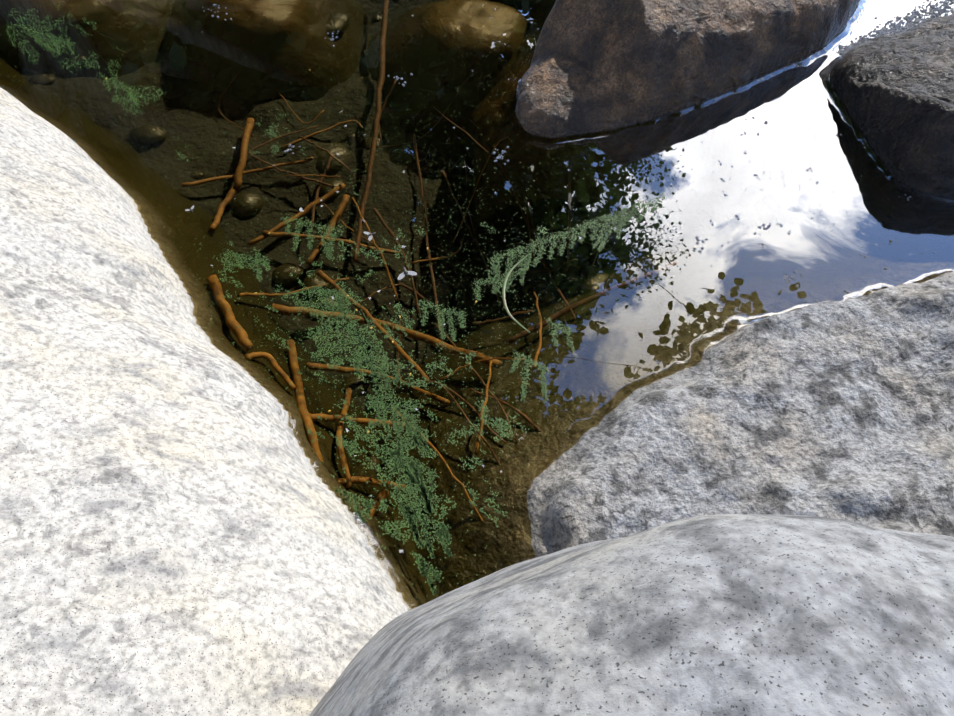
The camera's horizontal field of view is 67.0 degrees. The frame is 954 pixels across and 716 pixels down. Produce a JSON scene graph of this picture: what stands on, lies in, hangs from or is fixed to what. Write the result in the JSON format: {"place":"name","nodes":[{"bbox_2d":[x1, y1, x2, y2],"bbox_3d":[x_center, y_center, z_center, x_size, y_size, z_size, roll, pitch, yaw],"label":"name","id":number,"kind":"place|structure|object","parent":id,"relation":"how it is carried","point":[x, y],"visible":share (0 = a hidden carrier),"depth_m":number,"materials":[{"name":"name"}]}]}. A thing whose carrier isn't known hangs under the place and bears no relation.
{"place":"outdoors","nodes":[
{"label":"outdoors","id":0,"kind":"place"},
{"bbox_3d":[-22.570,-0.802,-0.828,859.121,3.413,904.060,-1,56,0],"label":"river bed","id":1,"kind":"structure","parent":0,"visible":0},
{"bbox_2d":[0,87,409,715],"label":"boulder","id":2,"kind":"object","parent":1,"relation":"on","point":[182,533],"visible":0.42,"depth_m":0.35,"materials":[{"name":"stone"}]},
{"bbox_2d":[0,0,953,609],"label":"water pool","id":3,"kind":"structure","parent":1,"relation":"on","point":[850,206],"depth_m":0.59,"materials":[{"name":"liquid"}]},
{"bbox_2d":[105,69,476,432],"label":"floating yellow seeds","id":4,"kind":"object","parent":3,"relation":"on","point":[356,309],"visible":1,"depth_m":0.53,"materials":[{"name":"orange"}]},
{"bbox_2d":[0,7,664,594],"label":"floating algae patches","id":5,"kind":"object","parent":3,"relation":"on","point":[414,475],"visible":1,"depth_m":0.50,"materials":[{"name":"green plant"}]},
{"bbox_2d":[363,231,375,240],"bbox_3d":[-0.085,-0.096,0.570,0.010,0.002,0.010,-1,56,0],"label":"drowned midge","id":6,"kind":"object","parent":3,"relation":"on","point":[369,235],"visible":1,"depth_m":0.57,"materials":[{"name":"grey"}]},
{"bbox_2d":[397,267,416,279],"bbox_3d":[-0.052,-0.063,0.548,0.013,0.003,0.014,14,57,9],"label":"drowned midge","id":7,"kind":"object","parent":3,"relation":"on","point":[402,275],"visible":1,"depth_m":0.55,"materials":[{"name":"grey"}]},
{"bbox_2d":[3,3,931,597],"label":"algae dots","id":8,"kind":"object","parent":3,"relation":"on","point":[433,277],"visible":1,"depth_m":0.54,"materials":[{"name":"green plant"}]},
{"bbox_2d":[502,255,529,332],"bbox_3d":[0.029,-0.049,0.538,0.021,0.001,0.075,-1,56,0],"label":"floating grass blade","id":9,"kind":"object","parent":3,"relation":"on","point":[503,293],"depth_m":0.54,"materials":[{"name":"plant"}]},
{"bbox_2d":[211,4,890,552],"bbox_3d":[0.029,-0.277,0.692,0.747,0.001,0.614,-37,63,-22],"label":"floating debris","id":10,"kind":"object","parent":3,"relation":"on","point":[405,246],"visible":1,"depth_m":0.57,"materials":[{"name":"grey"}]},
{"bbox_2d":[202,0,953,363],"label":"foam bubbles","id":11,"kind":"object","parent":3,"relation":"on","point":[910,22],"visible":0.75,"depth_m":0.73,"materials":[{"name":"grey liquid"}]},
{"bbox_2d":[309,514,953,715],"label":"boulder","id":12,"kind":"object","parent":1,"relation":"on","point":[752,615],"visible":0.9,"depth_m":0.14,"materials":[{"name":"stone"}]},
{"bbox_2d":[515,0,859,137],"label":"boulder","id":13,"kind":"object","parent":1,"relation":"on","point":[597,65],"visible":0.21,"depth_m":0.64,"materials":[{"name":"grey stone"}]},
{"bbox_2d":[527,271,953,557],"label":"boulder","id":14,"kind":"object","parent":1,"relation":"on","point":[843,409],"visible":0.15,"depth_m":0.44,"materials":[{"name":"stone"}]},
{"bbox_2d":[829,13,953,198],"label":"boulder","id":15,"kind":"object","parent":1,"relation":"on","point":[895,93],"visible":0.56,"depth_m":0.62,"materials":[{"name":"grey stone"}]}
]}

